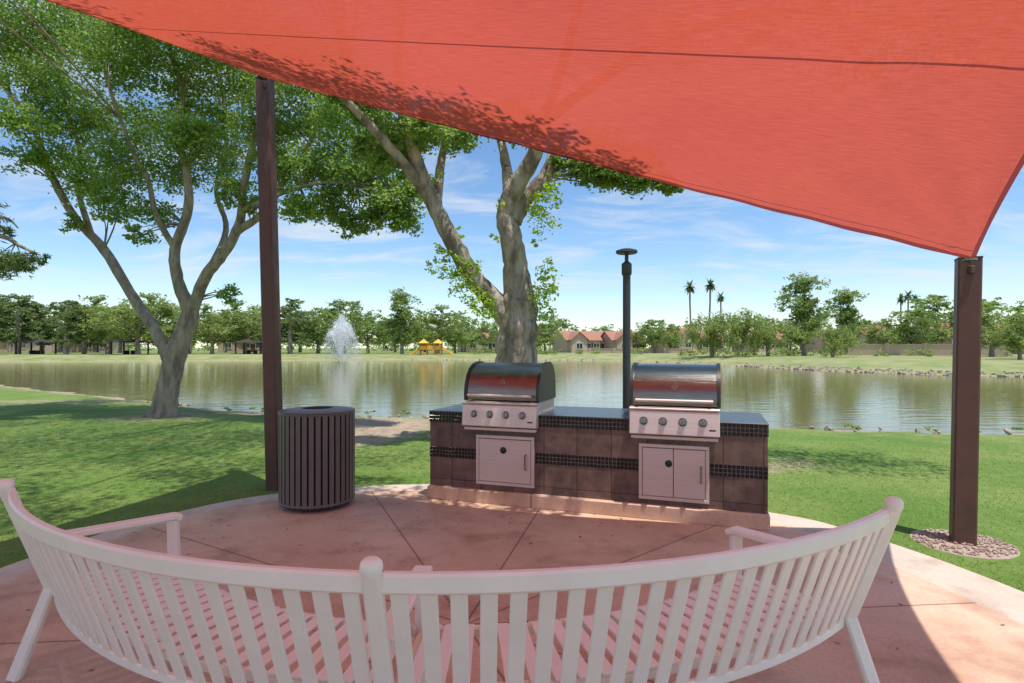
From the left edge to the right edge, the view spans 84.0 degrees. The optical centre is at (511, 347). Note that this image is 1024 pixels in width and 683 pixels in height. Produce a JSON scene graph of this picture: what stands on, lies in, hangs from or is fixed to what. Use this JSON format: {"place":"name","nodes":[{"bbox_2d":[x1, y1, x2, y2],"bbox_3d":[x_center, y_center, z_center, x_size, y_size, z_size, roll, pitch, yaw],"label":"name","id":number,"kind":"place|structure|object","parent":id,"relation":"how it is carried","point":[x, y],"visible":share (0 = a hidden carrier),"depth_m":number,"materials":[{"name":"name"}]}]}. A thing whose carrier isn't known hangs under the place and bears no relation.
{"place":"outdoors","nodes":[
{"label":"outdoors","id":0,"kind":"place"},
{"bbox_2d":[0,489,1023,682],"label":"patio","id":1,"kind":"structure","parent":0,"point":[933,633],"depth_m":3.77,"materials":[{"name":"concrete"}]},
{"bbox_2d":[278,406,354,512],"bbox_3d":[-1.840,1.019,5.380,0.694,0.914,0.694,0,0,0],"label":"trash can","id":2,"kind":"object","parent":1,"relation":"on","point":[316,458],"visible":1,"depth_m":5.11,"materials":[{"name":"paint"}]},
{"bbox_2d":[0,478,903,682],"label":"curved bench","id":3,"kind":"object","parent":1,"relation":"on","point":[424,656],"visible":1,"depth_m":1.81,"materials":[{"name":"paint"}]},
{"bbox_2d":[427,403,769,530],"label":"barbecue island","id":4,"kind":"structure","parent":1,"relation":"on","point":[595,460],"depth_m":5.07,"materials":[{"name":"tile"}]},
{"bbox_2d":[462,361,555,432],"bbox_3d":[-0.023,0.456,5.596,0.750,0.641,0.730,0,0,19],"label":"barbecue grill","id":5,"kind":"object","parent":4,"relation":"on","point":[511,397],"visible":1,"depth_m":5.36,"materials":[{"name":"silver metal"}]},
{"bbox_2d":[629,362,720,441],"bbox_3d":[1.461,0.456,5.082,0.750,0.641,0.730,0,0,19],"label":"barbecue grill","id":6,"kind":"object","parent":4,"relation":"on","point":[679,401],"visible":1,"depth_m":4.84,"materials":[{"name":"silver metal"}]},
{"bbox_2d":[0,348,1023,591],"bbox_3d":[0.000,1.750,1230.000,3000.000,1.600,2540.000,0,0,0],"label":"ground","id":7,"kind":"structure","parent":0,"point":[21,406],"depth_m":7.87,"materials":[{"name":"green plant"}]},
{"bbox_2d":[0,307,28,341],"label":"broadleaf tree","id":8,"kind":"object","parent":7,"relation":"on","point":[11,327],"visible":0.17,"depth_m":106.14,"materials":[{"name":"green plant"}]},
{"bbox_2d":[0,299,30,340],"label":"pine tree","id":9,"kind":"object","parent":7,"relation":"on","point":[8,327],"visible":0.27,"depth_m":89.68,"materials":[{"name":"plant"}]},
{"bbox_2d":[7,305,35,352],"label":"broadleaf tree","id":10,"kind":"object","parent":7,"relation":"on","point":[10,346],"visible":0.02,"depth_m":119.83,"materials":[{"name":"green plant"}]},
{"bbox_2d":[0,332,50,351],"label":"house","id":11,"kind":"structure","parent":7,"relation":"on","point":[25,347],"depth_m":131.00,"materials":[{"name":"paint"}]},
{"bbox_2d":[0,201,51,279],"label":"pine tree","id":12,"kind":"object","parent":7,"relation":"on","point":[14,262],"visible":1,"depth_m":11.47,"materials":[{"name":"green plant"}]},
{"bbox_2d":[0,293,62,353],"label":"pine tree","id":13,"kind":"object","parent":7,"relation":"on","point":[21,307],"visible":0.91,"depth_m":85.81,"materials":[{"name":"green plant"}]},
{"bbox_2d":[0,301,63,353],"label":"pine tree","id":14,"kind":"object","parent":7,"relation":"on","point":[25,330],"visible":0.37,"depth_m":88.79,"materials":[{"name":"plant"}]},
{"bbox_2d":[15,339,59,353],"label":"picnic shelter","id":15,"kind":"object","parent":7,"relation":"on","point":[40,341],"visible":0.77,"depth_m":85.66,"materials":[{"name":"brown"}]},
{"bbox_2d":[21,306,88,352],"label":"broadleaf tree","id":16,"kind":"object","parent":7,"relation":"on","point":[59,348],"visible":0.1,"depth_m":117.63,"materials":[{"name":"green plant"}]},
{"bbox_2d":[29,300,96,353],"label":"pine tree","id":17,"kind":"object","parent":7,"relation":"on","point":[68,329],"visible":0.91,"depth_m":84.21,"materials":[{"name":"green plant"}]},
{"bbox_2d":[52,311,106,353],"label":"tree","id":18,"kind":"object","parent":7,"relation":"on","point":[84,346],"visible":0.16,"depth_m":91.78,"materials":[{"name":"plant"}]},
{"bbox_2d":[48,339,122,351],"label":"house","id":19,"kind":"structure","parent":7,"relation":"on","point":[73,347],"depth_m":124.41,"materials":[{"name":"paint"}]},
{"bbox_2d":[79,306,114,352],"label":"broadleaf tree","id":20,"kind":"object","parent":7,"relation":"on","point":[94,348],"visible":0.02,"depth_m":119.72,"materials":[{"name":"green plant"}]},
{"bbox_2d":[72,294,142,353],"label":"broadleaf tree","id":21,"kind":"object","parent":7,"relation":"on","point":[101,334],"visible":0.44,"depth_m":86.89,"materials":[{"name":"green plant"}]},
{"bbox_2d":[88,309,145,352],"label":"broadleaf tree","id":22,"kind":"object","parent":7,"relation":"on","point":[119,348],"visible":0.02,"depth_m":109.74,"materials":[{"name":"green plant"}]},
{"bbox_2d":[82,292,173,353],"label":"broadleaf tree","id":23,"kind":"object","parent":7,"relation":"on","point":[125,320],"visible":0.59,"depth_m":81.92,"materials":[{"name":"green plant"}]},
{"bbox_2d":[110,339,151,353],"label":"picnic shelter","id":24,"kind":"object","parent":7,"relation":"on","point":[123,341],"visible":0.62,"depth_m":85.66,"materials":[{"name":"brown"}]},
{"bbox_2d":[118,298,194,353],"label":"broadleaf tree","id":25,"kind":"object","parent":7,"relation":"on","point":[169,312],"visible":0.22,"depth_m":89.77,"materials":[{"name":"green plant"}]},
{"bbox_2d":[141,304,206,345],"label":"broadleaf tree","id":26,"kind":"object","parent":7,"relation":"on","point":[175,306],"visible":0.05,"depth_m":111.40,"materials":[{"name":"green plant"}]},
{"bbox_2d":[164,310,215,353],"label":"broadleaf tree","id":27,"kind":"object","parent":7,"relation":"on","point":[190,347],"visible":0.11,"depth_m":94.95,"materials":[{"name":"green plant"}]},
{"bbox_2d":[0,0,430,417],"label":"broadleaf tree","id":28,"kind":"object","parent":7,"relation":"on","point":[338,168],"visible":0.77,"depth_m":11.87,"materials":[{"name":"green plant"}]},
{"bbox_2d":[192,303,247,353],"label":"broadleaf tree","id":29,"kind":"object","parent":7,"relation":"on","point":[217,335],"visible":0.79,"depth_m":87.73,"materials":[{"name":"green plant"}]},
{"bbox_2d":[197,309,251,352],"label":"broadleaf tree","id":30,"kind":"object","parent":7,"relation":"on","point":[224,348],"visible":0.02,"depth_m":117.76,"materials":[{"name":"green plant"}]},
{"bbox_2d":[218,331,258,351],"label":"house","id":31,"kind":"structure","parent":7,"relation":"on","point":[230,347],"depth_m":124.45,"materials":[{"name":"paint"}]},
{"bbox_2d":[235,339,261,353],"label":"picnic shelter","id":32,"kind":"object","parent":7,"relation":"on","point":[250,341],"visible":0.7,"depth_m":87.29,"materials":[{"name":"brown"}]},
{"bbox_2d":[218,300,282,353],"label":"broadleaf tree","id":33,"kind":"object","parent":7,"relation":"on","point":[251,324],"visible":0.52,"depth_m":91.04,"materials":[{"name":"green plant"}]},
{"bbox_2d":[231,304,293,352],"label":"broadleaf tree","id":34,"kind":"object","parent":7,"relation":"on","point":[253,307],"visible":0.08,"depth_m":98.82,"materials":[{"name":"green plant"}]},
{"bbox_2d":[255,76,282,490],"bbox_3d":[-2.583,-0.660,6.061,0.270,4.424,0.174,0,0,8],"label":"sail post","id":35,"kind":"object","parent":7,"relation":"on","point":[269,249],"visible":0.81,"depth_m":6.00,"materials":[{"name":"paint"}]},
{"bbox_2d":[246,320,301,344],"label":"broadleaf tree","id":36,"kind":"object","parent":7,"relation":"on","point":[283,339],"visible":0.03,"depth_m":111.59,"materials":[{"name":"green plant"}]},
{"bbox_2d":[250,298,314,353],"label":"pine tree","id":37,"kind":"object","parent":7,"relation":"on","point":[290,325],"visible":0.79,"depth_m":89.72,"materials":[{"name":"plant"}]},
{"bbox_2d":[285,311,319,352],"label":"broadleaf tree","id":38,"kind":"object","parent":7,"relation":"on","point":[299,349],"visible":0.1,"depth_m":119.63,"materials":[{"name":"green plant"}]},
{"bbox_2d":[287,307,332,353],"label":"broadleaf tree","id":39,"kind":"object","parent":7,"relation":"on","point":[316,321],"visible":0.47,"depth_m":97.10,"materials":[{"name":"green plant"}]},
{"bbox_2d":[310,309,363,352],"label":"broadleaf tree","id":40,"kind":"object","parent":7,"relation":"on","point":[329,320],"visible":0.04,"depth_m":116.95,"materials":[{"name":"green plant"}]},
{"bbox_2d":[314,299,376,353],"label":"broadleaf tree","id":41,"kind":"object","parent":7,"relation":"on","point":[351,317],"visible":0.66,"depth_m":90.81,"materials":[{"name":"green plant"}]},
{"bbox_2d":[348,309,395,352],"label":"broadleaf tree","id":42,"kind":"object","parent":7,"relation":"on","point":[369,314],"visible":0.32,"depth_m":99.85,"materials":[{"name":"green plant"}]},
{"bbox_2d":[376,317,418,352],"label":"broadleaf tree","id":43,"kind":"object","parent":7,"relation":"on","point":[415,342],"visible":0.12,"depth_m":119.79,"materials":[{"name":"green plant"}]},
{"bbox_2d":[374,286,426,353],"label":"broadleaf tree","id":44,"kind":"object","parent":7,"relation":"on","point":[399,336],"visible":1,"depth_m":87.31,"materials":[{"name":"green plant"}]},
{"bbox_2d":[411,317,446,351],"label":"broadleaf tree","id":45,"kind":"object","parent":7,"relation":"on","point":[423,344],"visible":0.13,"depth_m":123.56,"materials":[{"name":"green plant"}]},
{"bbox_2d":[409,339,453,354],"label":"playground set","id":46,"kind":"object","parent":7,"relation":"on","point":[427,347],"visible":0.83,"depth_m":83.88,"materials":[{"name":"yellow plastic"}]},
{"bbox_2d":[412,303,465,353],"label":"broadleaf tree","id":47,"kind":"object","parent":7,"relation":"on","point":[430,334],"visible":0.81,"depth_m":93.11,"materials":[{"name":"green plant"}]},
{"bbox_2d":[430,310,481,352],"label":"broadleaf tree","id":48,"kind":"object","parent":7,"relation":"on","point":[453,343],"visible":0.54,"depth_m":98.87,"materials":[{"name":"green plant"}]},
{"bbox_2d":[448,316,481,351],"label":"broadleaf tree","id":49,"kind":"object","parent":7,"relation":"on","point":[467,328],"visible":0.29,"depth_m":123.92,"materials":[{"name":"green plant"}]},
{"bbox_2d":[457,332,495,351],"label":"house","id":50,"kind":"structure","parent":7,"relation":"on","point":[491,346],"depth_m":131.10,"materials":[{"name":"paint"}]},
{"bbox_2d":[125,316,831,350],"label":"distant woods","id":51,"kind":"object","parent":7,"relation":"on","point":[128,346],"visible":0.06,"depth_m":185.12,"materials":[{"name":"green plant"}]},
{"bbox_2d":[465,318,498,352],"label":"broadleaf tree","id":52,"kind":"object","parent":7,"relation":"on","point":[485,325],"visible":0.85,"depth_m":109.05,"materials":[{"name":"green plant"}]},
{"bbox_2d":[484,321,498,341],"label":"broadleaf tree","id":53,"kind":"object","parent":7,"relation":"on","point":[495,328],"visible":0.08,"depth_m":118.58,"materials":[{"name":"green plant"}]},
{"bbox_2d":[320,93,684,362],"bbox_3d":[1.461,-2.354,6.670,10.471,8.615,6.675,0,0,0],"label":"broadleaf tree","id":54,"kind":"object","parent":7,"relation":"on","point":[404,141],"visible":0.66,"depth_m":8.70,"materials":[{"name":"green plant"}]},
{"bbox_2d":[0,484,1023,625],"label":"patio border","id":55,"kind":"object","parent":7,"relation":"on","point":[1004,600],"visible":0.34,"depth_m":3.86,"materials":[{"name":"concrete"}]},
{"bbox_2d":[535,312,566,353],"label":"broadleaf tree","id":56,"kind":"object","parent":7,"relation":"on","point":[542,338],"visible":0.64,"depth_m":95.20,"materials":[{"name":"green plant"}]},
{"bbox_2d":[543,318,578,341],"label":"broadleaf tree","id":57,"kind":"object","parent":7,"relation":"on","point":[561,321],"visible":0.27,"depth_m":129.77,"materials":[{"name":"green plant"}]},
{"bbox_2d":[552,329,602,352],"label":"house","id":58,"kind":"structure","parent":7,"relation":"on","point":[584,340],"depth_m":118.46,"materials":[{"name":"paint"}]},
{"bbox_2d":[576,343,582,348],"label":"window","id":59,"kind":"structure","parent":58,"relation":"in","point":[578,345],"depth_m":116.12,"materials":[{"name":"white glass"}]},
{"bbox_2d":[593,343,599,348],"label":"window","id":60,"kind":"structure","parent":58,"relation":"in","point":[594,344],"depth_m":118.93,"materials":[{"name":"white glass"}]},
{"bbox_2d":[141,358,1023,434],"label":"bank rocks","id":61,"kind":"object","parent":7,"relation":"on","point":[829,428],"visible":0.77,"depth_m":36.31,"materials":[{"name":"grey stone"}]},
{"bbox_2d":[145,398,1023,431],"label":"bank weeds","id":62,"kind":"object","parent":7,"relation":"on","point":[858,428],"visible":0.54,"depth_m":11.20,"materials":[{"name":"green plant"}]},
{"bbox_2d":[594,330,609,348],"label":"house","id":63,"kind":"structure","parent":7,"relation":"on","point":[602,343],"depth_m":123.95,"materials":[{"name":"paint"}]},
{"bbox_2d":[591,324,613,330],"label":"broadleaf tree","id":64,"kind":"object","parent":7,"relation":"on","point":[601,328],"visible":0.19,"depth_m":138.77,"materials":[{"name":"green plant"}]},
{"bbox_2d":[601,330,644,348],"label":"house","id":65,"kind":"structure","parent":7,"relation":"on","point":[613,339],"depth_m":120.33,"materials":[{"name":"paint"}]},
{"bbox_2d":[616,248,637,407],"bbox_3d":[1.310,0.182,6.500,0.248,2.636,0.248,0,0,0],"label":"lamp post","id":66,"kind":"object","parent":7,"relation":"on","point":[626,268],"visible":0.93,"depth_m":6.46,"materials":[{"name":"metal"}]},
{"bbox_2d":[589,348,690,352],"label":"garden wall","id":67,"kind":"structure","parent":7,"relation":"on","point":[615,350],"depth_m":105.53,"materials":[{"name":"paint"}]},
{"bbox_2d":[631,322,657,346],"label":"broadleaf tree","id":68,"kind":"object","parent":7,"relation":"on","point":[635,335],"visible":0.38,"depth_m":119.51,"materials":[{"name":"green plant"}]},
{"bbox_2d":[636,318,674,352],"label":"broadleaf tree","id":69,"kind":"object","parent":7,"relation":"on","point":[654,336],"visible":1,"depth_m":104.18,"materials":[{"name":"green plant"}]},
{"bbox_2d":[658,324,686,348],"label":"broadleaf tree","id":70,"kind":"object","parent":7,"relation":"on","point":[673,329],"visible":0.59,"depth_m":109.22,"materials":[{"name":"green plant"}]},
{"bbox_2d":[652,326,708,352],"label":"house","id":71,"kind":"structure","parent":7,"relation":"on","point":[660,346],"depth_m":113.27,"materials":[{"name":"paint"}]},
{"bbox_2d":[683,280,693,323],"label":"palm tree","id":72,"kind":"object","parent":7,"relation":"on","point":[689,289],"visible":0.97,"depth_m":135.10,"materials":[{"name":"green plant"}]},
{"bbox_2d":[674,312,742,356],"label":"willow tree","id":73,"kind":"object","parent":7,"relation":"on","point":[694,334],"visible":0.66,"depth_m":65.43,"materials":[{"name":"plant"}]},
{"bbox_2d":[704,278,716,317],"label":"palm tree","id":74,"kind":"object","parent":7,"relation":"on","point":[710,286],"visible":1,"depth_m":127.89,"materials":[{"name":"green plant"}]},
{"bbox_2d":[715,333,724,351],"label":"house","id":75,"kind":"structure","parent":7,"relation":"on","point":[723,346],"depth_m":130.32,"materials":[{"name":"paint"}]},
{"bbox_2d":[717,292,725,313],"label":"palm tree","id":76,"kind":"object","parent":7,"relation":"on","point":[720,298],"visible":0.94,"depth_m":150.04,"materials":[{"name":"green plant"}]},
{"bbox_2d":[702,308,776,356],"bbox_3d":[24.516,-1.577,63.261,7.537,6.010,8.054,0,0,-1],"label":"broadleaf tree","id":77,"kind":"object","parent":7,"relation":"on","point":[734,326],"visible":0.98,"depth_m":62.56,"materials":[{"name":"green plant"}]},
{"bbox_2d":[468,346,1015,356],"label":"shrubs","id":78,"kind":"object","parent":7,"relation":"on","point":[795,352],"visible":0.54,"depth_m":69.86,"materials":[{"name":"green plant"}]},
{"bbox_2d":[732,331,789,351],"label":"house","id":79,"kind":"structure","parent":7,"relation":"on","point":[772,350],"depth_m":124.39,"materials":[{"name":"paint"}]},
{"bbox_2d":[728,315,804,355],"bbox_3d":[29.124,-1.258,65.420,8.470,5.251,7.926,0,0,24],"label":"willow tree","id":80,"kind":"object","parent":7,"relation":"on","point":[780,327],"visible":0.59,"depth_m":64.70,"materials":[{"name":"plant"}]},
{"bbox_2d":[776,318,806,348],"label":"broadleaf tree","id":81,"kind":"object","parent":7,"relation":"on","point":[785,320],"visible":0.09,"depth_m":129.75,"materials":[{"name":"green plant"}]},
{"bbox_2d":[773,271,833,355],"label":"broadleaf tree","id":82,"kind":"object","parent":7,"relation":"on","point":[804,311],"visible":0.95,"depth_m":69.53,"materials":[{"name":"green plant"}]},
{"bbox_2d":[800,330,828,351],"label":"house","id":83,"kind":"structure","parent":7,"relation":"on","point":[818,345],"depth_m":122.87,"materials":[{"name":"paint"}]},
{"bbox_2d":[802,325,866,356],"bbox_3d":[33.237,-0.639,57.979,5.037,3.779,5.383,0,0,-18],"label":"willow tree","id":84,"kind":"object","parent":7,"relation":"on","point":[833,342],"visible":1,"depth_m":57.56,"materials":[{"name":"plant"}]},
{"bbox_2d":[815,286,871,354],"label":"broadleaf tree","id":85,"kind":"object","parent":7,"relation":"on","point":[847,314],"visible":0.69,"depth_m":81.40,"materials":[{"name":"green plant"}]},
{"bbox_2d":[829,324,909,352],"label":"house","id":86,"kind":"structure","parent":7,"relation":"on","point":[862,337],"depth_m":95.76,"materials":[{"name":"paint"}]},
{"bbox_2d":[860,318,909,343],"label":"broadleaf tree","id":87,"kind":"object","parent":7,"relation":"on","point":[876,329],"visible":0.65,"depth_m":89.72,"materials":[{"name":"green plant"}]},
{"bbox_2d":[896,293,905,323],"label":"palm tree","id":88,"kind":"object","parent":7,"relation":"on","point":[901,298],"visible":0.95,"depth_m":150.00,"materials":[{"name":"green plant"}]},
{"bbox_2d":[902,290,912,321],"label":"palm tree","id":89,"kind":"object","parent":7,"relation":"on","point":[908,297],"visible":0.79,"depth_m":164.51,"materials":[{"name":"green plant"}]},
{"bbox_2d":[878,307,946,343],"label":"broadleaf tree","id":90,"kind":"object","parent":7,"relation":"on","point":[904,326],"visible":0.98,"depth_m":73.36,"materials":[{"name":"green plant"}]},
{"bbox_2d":[910,293,919,324],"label":"palm tree","id":91,"kind":"object","parent":7,"relation":"on","point":[915,297],"visible":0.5,"depth_m":155.10,"materials":[{"name":"green plant"}]},
{"bbox_2d":[848,343,1012,355],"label":"garden wall","id":92,"kind":"structure","parent":7,"relation":"on","point":[943,350],"depth_m":72.55,"materials":[{"name":"paint"}]},
{"bbox_2d":[899,294,988,343],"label":"broadleaf tree","id":93,"kind":"object","parent":7,"relation":"on","point":[933,309],"visible":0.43,"depth_m":81.48,"materials":[{"name":"green plant"}]},
{"bbox_2d":[915,323,988,343],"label":"house","id":94,"kind":"structure","parent":7,"relation":"on","point":[950,341],"depth_m":83.66,"materials":[{"name":"paint"}]},
{"bbox_2d":[910,528,1019,558],"bbox_3d":[3.460,1.494,4.370,0.700,0.052,0.700,0,0,0],"label":"gravel ring","id":95,"kind":"object","parent":7,"relation":"on","point":[987,547],"visible":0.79,"depth_m":4.28,"materials":[{"name":"beige gravel"}]},
{"bbox_2d":[949,256,982,545],"bbox_3d":[3.497,0.428,4.386,0.201,2.250,0.212,0,0,28],"label":"sail post","id":96,"kind":"object","parent":95,"relation":"on","point":[965,421],"visible":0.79,"depth_m":4.32,"materials":[{"name":"paint"}]},
{"bbox_2d":[46,0,1023,262],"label":"shade sail","id":97,"kind":"object","parent":96,"relation":"attached to","point":[898,120],"visible":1,"depth_m":3.44,"materials":[{"name":"fabric"}]},
{"bbox_2d":[932,297,1023,356],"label":"broadleaf tree","id":98,"kind":"object","parent":7,"relation":"on","point":[987,306],"visible":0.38,"depth_m":61.85,"materials":[{"name":"green plant"}]},
{"bbox_2d":[946,303,1010,322],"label":"broadleaf tree","id":99,"kind":"object","parent":7,"relation":"on","point":[998,317],"visible":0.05,"depth_m":86.93,"materials":[{"name":"green plant"}]},
{"bbox_2d":[981,314,1023,359],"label":"broadleaf tree","id":100,"kind":"object","parent":7,"relation":"on","point":[1012,342],"visible":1,"depth_m":45.90,"materials":[{"name":"green plant"}]},
{"bbox_2d":[997,300,1023,341],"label":"broadleaf tree","id":101,"kind":"object","parent":7,"relation":"on","point":[1020,307],"visible":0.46,"depth_m":50.95,"materials":[{"name":"green plant"}]},
{"bbox_2d":[0,360,1023,434],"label":"lake water","id":102,"kind":"structure","parent":0,"point":[816,399],"depth_m":23.18,"materials":[{"name":"green liquid"}]},
{"bbox_2d":[319,313,362,362],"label":"fountain","id":103,"kind":"object","parent":102,"relation":"in","point":[342,333],"visible":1,"depth_m":65.84,"materials":[{"name":"liquid"}]},
{"bbox_2d":[0,0,1023,347],"label":"sky","id":104,"kind":"structure","parent":0,"point":[747,250],"materials":[{"name":"blue"}]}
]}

